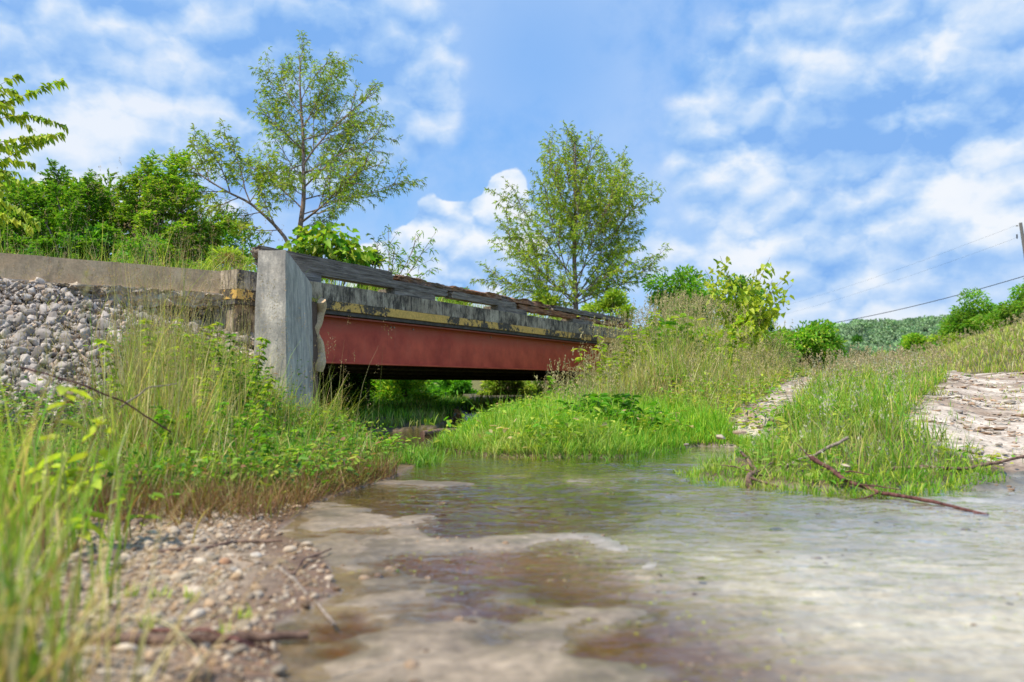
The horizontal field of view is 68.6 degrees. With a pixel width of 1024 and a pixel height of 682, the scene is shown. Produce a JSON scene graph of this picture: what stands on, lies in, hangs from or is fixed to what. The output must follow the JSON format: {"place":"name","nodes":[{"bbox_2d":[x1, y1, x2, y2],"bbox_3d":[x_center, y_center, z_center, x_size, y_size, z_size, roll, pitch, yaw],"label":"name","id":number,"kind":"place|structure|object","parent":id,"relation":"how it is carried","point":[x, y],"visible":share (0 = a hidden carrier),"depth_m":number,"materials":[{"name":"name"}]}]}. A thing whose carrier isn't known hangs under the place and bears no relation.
{"place":"outdoors","nodes":[
{"label":"outdoors","id":0,"kind":"place"},
{"bbox_2d":[0,235,395,493],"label":"tall grass","id":1,"kind":"structure","parent":0,"point":[149,452],"depth_m":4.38,"materials":[{"name":"green plant"}]},
{"bbox_2d":[0,292,1023,681],"bbox_3d":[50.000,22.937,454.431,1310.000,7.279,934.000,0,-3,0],"label":"ground","id":2,"kind":"structure","parent":0,"point":[518,648],"depth_m":2.26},
{"bbox_2d":[0,74,68,237],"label":"leafy tree","id":3,"kind":"object","parent":2,"relation":"on","point":[38,141],"visible":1,"depth_m":7.65,"materials":[{"name":"green plant"}]},
{"bbox_2d":[0,175,72,253],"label":"tree","id":4,"kind":"object","parent":2,"relation":"on","point":[29,183],"visible":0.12,"depth_m":14.01,"materials":[{"name":"green plant"}]},
{"bbox_2d":[0,157,124,259],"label":"mimosa tree","id":5,"kind":"object","parent":2,"relation":"on","point":[31,202],"visible":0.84,"depth_m":13.12,"materials":[{"name":"green plant"}]},
{"bbox_2d":[25,381,110,551],"bbox_3d":[-1.487,0.436,2.540,0.286,0.602,0.225,1,-3,-11],"label":"broadleaf weed","id":6,"kind":"object","parent":2,"relation":"on","point":[63,390],"visible":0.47,"depth_m":2.52,"materials":[{"name":"green plant"}]},
{"bbox_2d":[14,224,124,260],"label":"shrub","id":7,"kind":"object","parent":2,"relation":"on","point":[88,230],"visible":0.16,"depth_m":12.45,"materials":[{"name":"green plant"}]},
{"bbox_2d":[37,176,134,260],"bbox_3d":[-8.967,-0.979,15.579,2.077,4.750,2.144,-3,-4,42],"label":"tree","id":8,"kind":"object","parent":2,"relation":"on","point":[72,180],"visible":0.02,"depth_m":15.17,"materials":[{"name":"green plant"}]},
{"bbox_2d":[84,646,104,655],"bbox_3d":[-0.882,0.657,1.588,0.050,0.022,0.031,0,-3,0],"label":"stone","id":9,"kind":"object","parent":2,"relation":"on","point":[93,651],"visible":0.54,"depth_m":1.58,"materials":[{"name":"beige stone"}]},
{"bbox_2d":[19,366,170,431],"bbox_3d":[-1.802,0.269,3.293,0.016,0.303,0.694,-2,-4,29],"label":"branch","id":10,"kind":"object","parent":2,"relation":"on","point":[86,386],"visible":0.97,"depth_m":3.25,"materials":[{"name":"red plant"}]},
{"bbox_2d":[39,463,164,538],"bbox_3d":[-1.554,0.603,2.826,0.423,0.321,0.485,2,-4,-31],"label":"broadleaf weed","id":11,"kind":"object","parent":2,"relation":"on","point":[112,470],"visible":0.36,"depth_m":2.81,"materials":[{"name":"green plant"}]},
{"bbox_2d":[0,253,224,316],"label":"concrete wall","id":12,"kind":"structure","parent":2,"relation":"on","point":[36,262],"depth_m":7.57,"materials":[{"name":"concrete"}]},
{"bbox_2d":[0,163,288,271],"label":"wall top grass","id":13,"kind":"structure","parent":12,"relation":"on","point":[93,257],"depth_m":8.38,"materials":[{"name":"green plant"}]},
{"bbox_2d":[67,454,171,484],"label":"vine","id":14,"kind":"object","parent":2,"relation":"on","point":[151,465],"visible":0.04,"depth_m":3.92,"materials":[{"name":"green plant"}]},
{"bbox_2d":[124,579,138,597],"bbox_3d":[-1.020,0.663,2.013,0.038,0.052,0.031,1,-4,-22],"label":"sprout","id":15,"kind":"object","parent":2,"relation":"on","point":[133,594],"visible":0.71,"depth_m":2.01,"materials":[{"name":"green plant"}]},
{"bbox_2d":[127,666,150,679],"bbox_3d":[-0.736,0.655,1.480,0.046,0.024,0.044,0,-3,0],"label":"stone","id":16,"kind":"object","parent":2,"relation":"on","point":[146,670],"visible":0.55,"depth_m":1.47,"materials":[{"name":"beige stone"}]},
{"bbox_2d":[136,610,159,628],"bbox_3d":[-0.859,0.656,1.764,0.044,0.052,0.062,0,-3,0],"label":"sprout","id":17,"kind":"object","parent":2,"relation":"on","point":[143,621],"visible":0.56,"depth_m":1.77,"materials":[{"name":"green plant"}]},
{"bbox_2d":[120,383,176,407],"bbox_3d":[-1.688,0.252,3.490,0.013,0.114,0.261,-3,-4,41],"label":"cane","id":18,"kind":"object","parent":2,"relation":"on","point":[121,406],"visible":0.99,"depth_m":3.46,"materials":[{"name":"wood"}]},
{"bbox_2d":[0,157,305,470],"bbox_3d":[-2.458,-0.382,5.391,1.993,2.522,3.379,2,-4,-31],"label":"tall weeds","id":19,"kind":"object","parent":2,"relation":"on","point":[171,399],"visible":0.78,"depth_m":4.72,"materials":[{"name":"green plant"}]},
{"bbox_2d":[75,148,235,266],"bbox_3d":[-6.668,-1.165,13.927,3.547,4.932,2.066,-2,-4,28],"label":"mimosa tree","id":20,"kind":"object","parent":2,"relation":"on","point":[124,211],"visible":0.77,"depth_m":13.57,"materials":[{"name":"green plant"}]},
{"bbox_2d":[0,276,311,427],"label":"riprap","id":21,"kind":"object","parent":2,"relation":"on","point":[9,316],"visible":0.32,"depth_m":6.42,"materials":[{"name":"stone"}]},
{"bbox_2d":[107,229,210,268],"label":"shrub","id":22,"kind":"object","parent":2,"relation":"on","point":[136,247],"visible":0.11,"depth_m":11.82,"materials":[{"name":"green plant"}]},
{"bbox_2d":[112,173,205,262],"bbox_3d":[-6.688,-0.971,14.298,1.616,4.593,1.773,1,-3,-14],"label":"mimosa tree","id":23,"kind":"object","parent":2,"relation":"on","point":[188,178],"visible":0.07,"depth_m":14.27,"materials":[{"name":"green plant"}]},
{"bbox_2d":[149,583,171,599],"bbox_3d":[-0.941,0.669,2.017,0.048,0.048,0.079,-3,-4,42],"label":"sprout","id":24,"kind":"object","parent":2,"relation":"on","point":[155,590],"visible":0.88,"depth_m":2.02,"materials":[{"name":"green plant"}]},
{"bbox_2d":[119,199,216,263],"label":"tree","id":25,"kind":"object","parent":2,"relation":"on","point":[162,228],"visible":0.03,"depth_m":16.32,"materials":[{"name":"green plant"}]},
{"bbox_2d":[3,501,340,681],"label":"gravel","id":26,"kind":"structure","parent":2,"relation":"on","point":[257,590],"depth_m":2.09,"materials":[{"name":"beige gravel"}]},
{"bbox_2d":[168,319,205,381],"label":"weed","id":27,"kind":"object","parent":2,"relation":"on","point":[189,340],"visible":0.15,"depth_m":5.94,"materials":[{"name":"green plant"}]},
{"bbox_2d":[94,315,279,440],"bbox_3d":[-2.132,0.341,5.082,1.079,1.041,1.185,1,-3,-17],"label":"shrub","id":28,"kind":"object","parent":2,"relation":"on","point":[261,339],"visible":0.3,"depth_m":5.10,"materials":[{"name":"green plant"}]},
{"bbox_2d":[0,271,376,681],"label":"foreground grass","id":29,"kind":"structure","parent":2,"relation":"on","point":[17,622],"depth_m":1.33,"materials":[{"name":"green plant"}]},
{"bbox_2d":[72,630,308,647],"bbox_3d":[-0.713,0.668,1.683,0.498,0.059,0.047,1,-3,-16],"label":"stick","id":30,"kind":"object","parent":2,"relation":"on","point":[250,637],"visible":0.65,"depth_m":1.67,"materials":[{"name":"brown wood"}]},
{"bbox_2d":[184,584,199,602],"bbox_3d":[-0.855,0.671,1.990,0.035,0.050,0.084,2,-4,-37],"label":"sprout","id":31,"kind":"object","parent":2,"relation":"on","point":[186,592],"visible":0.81,"depth_m":1.99,"materials":[{"name":"green plant"}]},
{"bbox_2d":[193,558,206,563],"bbox_3d":[-0.999,0.706,2.399,0.063,0.027,0.038,-2,-4,36],"label":"stone","id":32,"kind":"object","parent":2,"relation":"on","point":[198,560],"visible":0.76,"depth_m":2.38,"materials":[{"name":"beige stone"}]},
{"bbox_2d":[0,434,407,527],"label":"dry grass","id":33,"kind":"structure","parent":2,"relation":"on","point":[235,499],"depth_m":3.43,"materials":[{"name":"plant"}]},
{"bbox_2d":[0,295,412,506],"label":"lush grass","id":34,"kind":"structure","parent":2,"relation":"on","point":[289,441],"depth_m":4.19,"materials":[{"name":"green plant"}]},
{"bbox_2d":[0,321,426,499],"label":"ground cover","id":35,"kind":"object","parent":2,"relation":"on","point":[298,464],"visible":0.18,"depth_m":4.50,"materials":[{"name":"green plant"}]},
{"bbox_2d":[149,628,278,652],"bbox_3d":[-0.692,0.659,1.658,0.330,0.075,0.112,-1,-3,12],"label":"stick","id":36,"kind":"object","parent":2,"relation":"on","point":[215,632],"visible":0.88,"depth_m":1.63,"materials":[{"name":"brown wood"}]},
{"bbox_2d":[152,528,281,552],"bbox_3d":[-1.070,0.717,2.693,0.451,0.047,0.153,3,-4,-40],"label":"stick","id":37,"kind":"object","parent":2,"relation":"on","point":[179,549],"visible":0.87,"depth_m":2.69,"materials":[{"name":"brown wood"}]},
{"bbox_2d":[171,331,274,432],"bbox_3d":[-2.235,0.356,5.614,0.787,0.877,0.993,-1,-3,14],"label":"shrub","id":38,"kind":"object","parent":2,"relation":"on","point":[250,373],"visible":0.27,"depth_m":5.72,"materials":[{"name":"green plant"}]},
{"bbox_2d":[155,118,291,248],"bbox_3d":[-5.887,-1.605,15.425,3.050,5.986,1.613,0,-3,0],"label":"willow tree","id":39,"kind":"object","parent":2,"relation":"on","point":[206,150],"visible":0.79,"depth_m":15.57,"materials":[{"name":"green plant"}]},
{"bbox_2d":[192,245,255,269],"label":"shrub","id":40,"kind":"object","parent":2,"relation":"on","point":[228,250],"visible":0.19,"depth_m":11.44,"materials":[{"name":"green plant"}]},
{"bbox_2d":[219,558,231,563],"bbox_3d":[-0.921,0.711,2.408,0.045,0.031,0.043,0,-3,0],"label":"stone","id":41,"kind":"object","parent":2,"relation":"on","point":[225,561],"visible":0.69,"depth_m":2.40,"materials":[{"name":"stone"}]},
{"bbox_2d":[210,251,243,270],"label":"shrub","id":42,"kind":"object","parent":2,"relation":"on","point":[226,254],"visible":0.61,"depth_m":10.79,"materials":[{"name":"green plant"}]},
{"bbox_2d":[199,218,258,269],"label":"tree","id":43,"kind":"object","parent":2,"relation":"on","point":[232,241],"visible":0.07,"depth_m":17.94,"materials":[{"name":"green plant"}]},
{"bbox_2d":[138,400,346,467],"bbox_3d":[-1.730,0.609,4.836,1.096,0.488,1.517,0,-3,0],"label":"shrub","id":44,"kind":"object","parent":2,"relation":"on","point":[263,438],"visible":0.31,"depth_m":4.40,"materials":[{"name":"green plant"}]},
{"bbox_2d":[233,602,251,618],"bbox_3d":[-0.673,0.678,1.881,0.058,0.045,0.051,0,-3,0],"label":"sprout","id":45,"kind":"object","parent":2,"relation":"on","point":[240,614],"visible":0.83,"depth_m":1.88,"materials":[{"name":"green plant"}]},
{"bbox_2d":[250,552,261,557],"bbox_3d":[-0.865,0.724,2.532,0.045,0.023,0.045,0,-3,0],"label":"stone","id":46,"kind":"object","parent":2,"relation":"on","point":[256,554],"visible":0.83,"depth_m":2.52,"materials":[{"name":"white stone"}]},
{"bbox_2d":[243,557,335,626],"bbox_3d":[-0.639,0.712,2.188,0.071,0.035,0.750,2,-4,-36],"label":"stick","id":47,"kind":"object","parent":2,"relation":"on","point":[328,617],"visible":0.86,"depth_m":2.18,"materials":[{"name":"grey wood"}]},
{"bbox_2d":[291,548,331,575],"bbox_3d":[-0.664,0.717,2.463,0.034,0.022,0.362,0,-3,4],"label":"stick","id":48,"kind":"object","parent":2,"relation":"on","point":[299,565],"visible":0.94,"depth_m":2.43,"materials":[{"name":"brown wood"}]},
{"bbox_2d":[276,221,377,398],"bbox_3d":[-3.564,-0.531,14.511,1.926,3.736,1.786,-3,-4,41],"label":"broadleaf tree","id":49,"kind":"object","parent":2,"relation":"on","point":[342,250],"visible":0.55,"depth_m":14.22,"materials":[{"name":"green plant"}]},
{"bbox_2d":[230,30,427,252],"bbox_3d":[-4.293,-2.674,16.280,4.211,8.214,2.802,-1,-3,17],"label":"willow tree","id":50,"kind":"object","parent":2,"relation":"on","point":[350,125],"visible":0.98,"depth_m":16.23,"materials":[{"name":"green plant"}]},
{"bbox_2d":[318,373,376,407],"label":"shrub","id":51,"kind":"object","parent":2,"relation":"on","point":[355,381],"visible":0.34,"depth_m":12.47,"materials":[{"name":"green plant"}]},
{"bbox_2d":[356,249,385,400],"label":"shrub","id":52,"kind":"object","parent":2,"relation":"on","point":[377,262],"visible":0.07,"depth_m":15.46,"materials":[{"name":"green plant"}]},
{"bbox_2d":[319,394,472,429],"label":"upstream grass","id":53,"kind":"structure","parent":2,"relation":"on","point":[398,411],"depth_m":11.46,"materials":[{"name":"green plant"}]},
{"bbox_2d":[360,380,438,392],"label":"tree","id":54,"kind":"object","parent":2,"relation":"on","point":[432,382],"depth_m":29.96,"materials":[{"name":"green plant"}]},
{"bbox_2d":[363,380,440,403],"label":"shrub","id":55,"kind":"object","parent":2,"relation":"on","point":[403,389],"visible":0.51,"depth_m":16.20,"materials":[{"name":"green plant"}]},
{"bbox_2d":[365,224,440,288],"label":"willow tree","id":56,"kind":"object","parent":2,"relation":"on","point":[399,265],"visible":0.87,"depth_m":15.18,"materials":[{"name":"green plant"}]},
{"bbox_2d":[214,245,643,416],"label":"bridge","id":57,"kind":"structure","parent":2,"relation":"on","point":[501,338],"depth_m":10.50,"materials":[{"name":"metal"}]},
{"bbox_2d":[252,265,638,330],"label":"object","id":58,"kind":"structure","parent":57,"relation":"on","point":[441,300],"depth_m":12.52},
{"bbox_2d":[426,380,478,396],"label":"tree","id":59,"kind":"object","parent":2,"relation":"on","point":[450,388],"visible":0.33,"depth_m":25.24,"materials":[{"name":"green plant"}]},
{"bbox_2d":[435,286,472,305],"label":"tree","id":60,"kind":"object","parent":2,"relation":"on","point":[458,302],"visible":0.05,"depth_m":33.49,"materials":[{"name":"green plant"}]},
{"bbox_2d":[452,409,465,421],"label":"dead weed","id":61,"kind":"object","parent":2,"relation":"on","point":[458,415],"visible":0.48,"depth_m":11.90,"materials":[{"name":"plant"}]},
{"bbox_2d":[477,380,536,394],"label":"shrub","id":62,"kind":"object","parent":2,"relation":"on","point":[512,387],"visible":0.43,"depth_m":22.55,"materials":[{"name":"green plant"}]},
{"bbox_2d":[471,383,566,410],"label":"tall grass","id":63,"kind":"structure","parent":2,"relation":"on","point":[481,400],"depth_m":16.48,"materials":[{"name":"green plant"}]},
{"bbox_2d":[528,287,563,390],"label":"shrub","id":64,"kind":"object","parent":2,"relation":"on","point":[545,298],"visible":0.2,"depth_m":20.90,"materials":[{"name":"green plant"}]},
{"bbox_2d":[533,381,563,392],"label":"shrub","id":65,"kind":"object","parent":2,"relation":"on","point":[540,385],"visible":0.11,"depth_m":23.64,"materials":[{"name":"green plant"}]},
{"bbox_2d":[386,425,730,472],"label":"marsh grass","id":66,"kind":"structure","parent":2,"relation":"on","point":[422,456],"depth_m":6.11,"materials":[{"name":"green plant"}]},
{"bbox_2d":[545,376,583,397],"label":"weed","id":67,"kind":"object","parent":2,"relation":"on","point":[550,391],"visible":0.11,"depth_m":10.86,"materials":[{"name":"green plant"}]},
{"bbox_2d":[469,120,673,383],"bbox_3d":[1.923,-2.517,22.129,5.644,8.339,4.069,1,-3,-19],"label":"willow tree","id":68,"kind":"object","parent":2,"relation":"on","point":[579,218],"visible":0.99,"depth_m":21.86,"materials":[{"name":"green plant"}]},
{"bbox_2d":[571,346,630,390],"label":"weed","id":69,"kind":"object","parent":2,"relation":"on","point":[605,361],"visible":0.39,"depth_m":10.81,"materials":[{"name":"green plant"}]},
{"bbox_2d":[577,287,638,332],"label":"shrub","id":70,"kind":"object","parent":2,"relation":"on","point":[613,301],"visible":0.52,"depth_m":19.81,"materials":[{"name":"green plant"}]},
{"bbox_2d":[553,392,663,428],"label":"leafy plant","id":71,"kind":"object","parent":2,"relation":"on","point":[625,405],"visible":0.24,"depth_m":7.33,"materials":[{"name":"green plant"}]},
{"bbox_2d":[428,382,791,457],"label":"lush grass","id":72,"kind":"structure","parent":2,"relation":"on","point":[707,423],"depth_m":6.93,"materials":[{"name":"green plant"}]},
{"bbox_2d":[424,359,809,447],"bbox_3d":[2.605,0.453,10.574,6.863,1.469,9.338,0,-3,0],"label":"ground cover","id":73,"kind":"object","parent":2,"relation":"on","point":[737,410],"visible":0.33,"depth_m":7.56,"materials":[{"name":"green plant"}]},
{"bbox_2d":[593,310,681,375],"bbox_3d":[1.815,0.109,11.162,1.465,1.235,1.548,-1,-3,16],"label":"weed","id":74,"kind":"object","parent":2,"relation":"on","point":[635,339],"visible":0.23,"depth_m":11.15,"materials":[{"name":"green plant"}]},
{"bbox_2d":[299,463,1019,681],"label":"cobbles","id":75,"kind":"object","parent":2,"relation":"on","point":[411,663],"visible":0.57,"depth_m":2.37,"materials":[{"name":"grey stone"}]},
{"bbox_2d":[533,287,817,417],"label":"tall grass","id":76,"kind":"structure","parent":2,"relation":"on","point":[742,372],"depth_m":10.34,"materials":[{"name":"green plant"}]},
{"bbox_2d":[645,310,713,359],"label":"milkweed","id":77,"kind":"object","parent":2,"relation":"on","point":[671,323],"visible":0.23,"depth_m":11.21,"materials":[{"name":"green plant"}]},
{"bbox_2d":[639,264,733,332],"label":"tree","id":78,"kind":"object","parent":2,"relation":"on","point":[683,276],"visible":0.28,"depth_m":20.83,"materials":[{"name":"green plant"}]},
{"bbox_2d":[697,319,749,369],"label":"milkweed","id":79,"kind":"object","parent":2,"relation":"on","point":[732,333],"visible":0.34,"depth_m":11.91,"materials":[{"name":"green plant"}]},
{"bbox_2d":[708,274,776,334],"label":"tree","id":80,"kind":"object","parent":2,"relation":"on","point":[762,291],"visible":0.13,"depth_m":23.01,"materials":[{"name":"green plant"}]},
{"bbox_2d":[698,256,794,358],"bbox_3d":[4.431,-0.510,13.996,1.938,2.244,1.297,0,-3,0],"label":"sapling","id":81,"kind":"object","parent":2,"relation":"on","point":[766,315],"visible":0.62,"depth_m":13.98,"materials":[{"name":"green plant"}]},
{"bbox_2d":[720,451,781,488],"bbox_3d":[1.502,0.802,4.593,0.332,0.217,0.478,0,-3,0],"label":"stick","id":82,"kind":"object","parent":2,"relation":"on","point":[750,474],"visible":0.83,"depth_m":4.52,"materials":[{"name":"brown wood"}]},
{"bbox_2d":[757,328,801,367],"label":"shrub","id":83,"kind":"object","parent":2,"relation":"on","point":[792,336],"visible":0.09,"depth_m":17.15,"materials":[{"name":"green plant"}]},
{"bbox_2d":[774,318,847,374],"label":"tree","id":84,"kind":"object","parent":2,"relation":"on","point":[815,336],"visible":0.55,"depth_m":26.17,"materials":[{"name":"green plant"}]},
{"bbox_2d":[776,436,848,470],"bbox_3d":[1.902,0.729,4.775,0.449,0.251,0.104,-1,-4,24],"label":"stick","id":85,"kind":"object","parent":2,"relation":"on","point":[831,445],"visible":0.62,"depth_m":4.72,"materials":[{"name":"grey wood"}]},
{"bbox_2d":[668,451,1010,499],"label":"marsh grass","id":86,"kind":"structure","parent":2,"relation":"on","point":[920,486],"depth_m":4.42,"materials":[{"name":"green plant"}]},
{"bbox_2d":[848,334,870,361],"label":"cedar tree","id":87,"kind":"object","parent":2,"relation":"on","point":[855,338],"visible":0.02,"depth_m":62.05,"materials":[{"name":"green plant"}]},
{"bbox_2d":[704,370,1023,465],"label":"rubble","id":88,"kind":"object","parent":2,"relation":"on","point":[994,429],"visible":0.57,"depth_m":8.38,"materials":[{"name":"grey stone"}]},
{"bbox_2d":[794,343,948,402],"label":"median grass","id":89,"kind":"structure","parent":2,"relation":"on","point":[871,360],"depth_m":11.29,"materials":[{"name":"green plant"}]},
{"bbox_2d":[743,369,1022,461],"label":"track tufts","id":90,"kind":"object","parent":2,"relation":"on","point":[1005,397],"visible":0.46,"depth_m":9.22,"materials":[{"name":"green plant"}]},
{"bbox_2d":[895,332,933,354],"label":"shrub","id":91,"kind":"object","parent":2,"relation":"on","point":[907,341],"visible":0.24,"depth_m":45.62,"materials":[{"name":"green plant"}]},
{"bbox_2d":[832,313,1023,373],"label":"meadow grass","id":92,"kind":"structure","parent":2,"relation":"on","point":[994,336],"depth_m":27.28,"materials":[{"name":"green plant"}]},
{"bbox_2d":[927,332,965,346],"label":"shrub","id":93,"kind":"object","parent":2,"relation":"on","point":[935,338],"visible":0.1,"depth_m":42.34,"materials":[{"name":"green plant"}]},
{"bbox_2d":[884,455,1023,469],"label":"stick","id":94,"kind":"object","parent":2,"relation":"on","point":[987,463],"visible":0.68,"depth_m":4.73,"materials":[{"name":"brown wood"}]},
{"bbox_2d":[937,287,1006,337],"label":"tree","id":95,"kind":"object","parent":2,"relation":"on","point":[958,320],"visible":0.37,"depth_m":47.83,"materials":[{"name":"green plant"}]},
{"bbox_2d":[969,296,1023,330],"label":"tree","id":96,"kind":"object","parent":2,"relation":"on","point":[1003,312],"visible":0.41,"depth_m":42.63,"materials":[{"name":"green plant"}]},
{"bbox_2d":[1007,278,1023,305],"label":"tree","id":97,"kind":"object","parent":2,"relation":"on","point":[1019,294],"visible":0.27,"depth_m":51.07,"materials":[{"name":"green plant"}]},
{"bbox_2d":[1016,222,1023,254],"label":"utility pole","id":98,"kind":"object","parent":2,"relation":"on","point":[1021,231],"visible":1,"depth_m":60.52,"materials":[{"name":"metal"}]},
{"bbox_2d":[0,0,1023,331],"label":"sky","id":99,"kind":"structure","parent":0,"point":[840,144],"materials":[{"name":"blue"}]},
{"bbox_2d":[283,412,1023,678],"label":"water","id":100,"kind":"structure","parent":0,"point":[639,462],"depth_m":3.48,"materials":[{"name":"grey liquid"}]},
{"bbox_2d":[420,428,456,435],"bbox_3d":[-0.880,1.094,9.030,0.167,0.076,0.788,-2,-4,31],"label":"log","id":101,"kind":"object","parent":100,"relation":"on","point":[431,432],"visible":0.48,"depth_m":8.88,"materials":[{"name":"brown wood"}]},
{"bbox_2d":[795,442,988,515],"bbox_3d":[1.861,0.729,4.122,0.323,0.230,1.473,1,-3,-14],"label":"stick","id":102,"kind":"object","parent":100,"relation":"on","point":[828,467],"visible":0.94,"depth_m":3.97,"materials":[{"name":"wood"}]},
{"bbox_2d":[730,344,1014,487],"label":"median grass","id":103,"kind":"structure","parent":0,"point":[902,394],"depth_m":5.96,"materials":[{"name":"green plant"}]},
{"bbox_2d":[845,327,935,356],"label":"hill","id":104,"kind":"structure","parent":0,"point":[875,340],"depth_m":308.61,"materials":[{"name":"green plant"}]},
{"bbox_2d":[828,314,950,354],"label":"woodland","id":105,"kind":"object","parent":104,"relation":"on","point":[888,332],"visible":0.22,"depth_m":306.56,"materials":[{"name":"green plant"}]},
{"bbox_2d":[791,276,1023,329],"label":"overhead wire","id":106,"kind":"object","parent":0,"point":[928,302],"visible":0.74,"depth_m":51.09,"materials":[{"name":"black metal"}]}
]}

